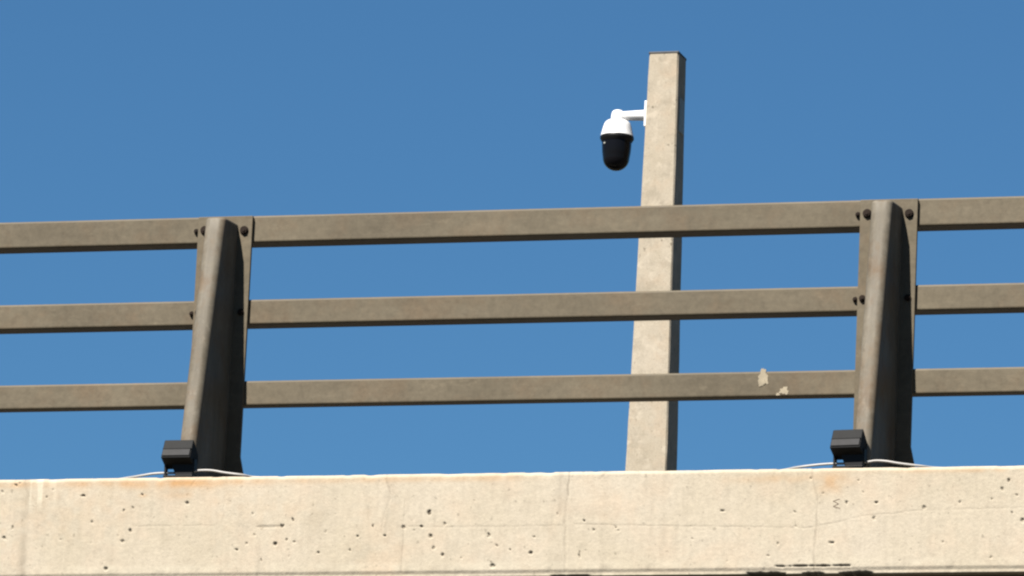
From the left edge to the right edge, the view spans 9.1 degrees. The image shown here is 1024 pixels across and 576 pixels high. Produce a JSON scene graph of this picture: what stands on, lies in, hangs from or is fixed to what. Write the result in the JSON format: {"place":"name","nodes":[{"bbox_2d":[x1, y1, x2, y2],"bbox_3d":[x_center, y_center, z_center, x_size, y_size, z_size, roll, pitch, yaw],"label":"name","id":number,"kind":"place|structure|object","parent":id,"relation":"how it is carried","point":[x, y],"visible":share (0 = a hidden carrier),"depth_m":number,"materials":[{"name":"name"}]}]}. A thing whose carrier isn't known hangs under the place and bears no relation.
{"place":"outdoors","nodes":[
{"label":"outdoors","id":0,"kind":"place"},
{"bbox_2d":[0,0,1023,479],"label":"sky","id":1,"kind":"structure","parent":0,"point":[110,109],"materials":[{"name":"blue"}]},
{"label":"ground","id":2,"kind":"structure","parent":0,"visible":0},
{"bbox_2d":[0,466,1023,575],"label":"bridge","id":3,"kind":"structure","parent":2,"relation":"on","point":[938,521],"depth_m":18.06,"materials":[{"name":"concrete"}]},
{"bbox_2d":[161,440,197,477],"bbox_3d":[-0.955,0.493,18.419,0.093,0.108,0.076,-1,-13,16],"label":"floodlight","id":4,"kind":"object","parent":3,"relation":"on","point":[179,458],"visible":1,"depth_m":18.40,"materials":[{"name":"black plastic"}]},
{"bbox_2d":[123,469,253,477],"bbox_3d":[-0.804,0.539,18.406,1.520,0.023,0.084,-1,-13,16],"label":"cable","id":5,"kind":"object","parent":3,"relation":"on","point":[198,470],"visible":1,"depth_m":18.39,"materials":[{"name":"white plastic"}]},
{"bbox_2d":[0,196,1023,476],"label":"bridge railing","id":6,"kind":"object","parent":3,"relation":"on","point":[886,302],"visible":0.88,"depth_m":18.51,"materials":[{"name":"metal"}]},
{"bbox_2d":[625,51,686,470],"bbox_3d":[0.661,1.113,30.811,0.275,4.627,0.275,-1,-13,16],"label":"concrete pole","id":7,"kind":"object","parent":3,"relation":"on","point":[652,440],"visible":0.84,"depth_m":31.02,"materials":[{"name":"concrete"}]},
{"bbox_2d":[600,101,646,170],"bbox_3d":[0.550,-0.738,31.284,0.242,0.337,0.167,-1,-13,16],"label":"security camera","id":8,"kind":"object","parent":7,"relation":"attached to","point":[616,137],"visible":1,"depth_m":31.23,"materials":[{"name":"white plastic"}]},
{"bbox_2d":[830,429,866,467],"bbox_3d":[0.942,0.450,17.863,0.093,0.108,0.076,-3,-14,21],"label":"floodlight","id":9,"kind":"object","parent":3,"relation":"on","point":[848,448],"visible":1,"depth_m":17.84,"materials":[{"name":"black plastic"}]},
{"bbox_2d":[779,460,934,469],"bbox_3d":[1.076,0.496,17.852,1.401,0.023,0.079,-1,-13,16],"label":"cable","id":10,"kind":"object","parent":3,"relation":"on","point":[869,461],"visible":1,"depth_m":17.84,"materials":[{"name":"white plastic"}]}
]}

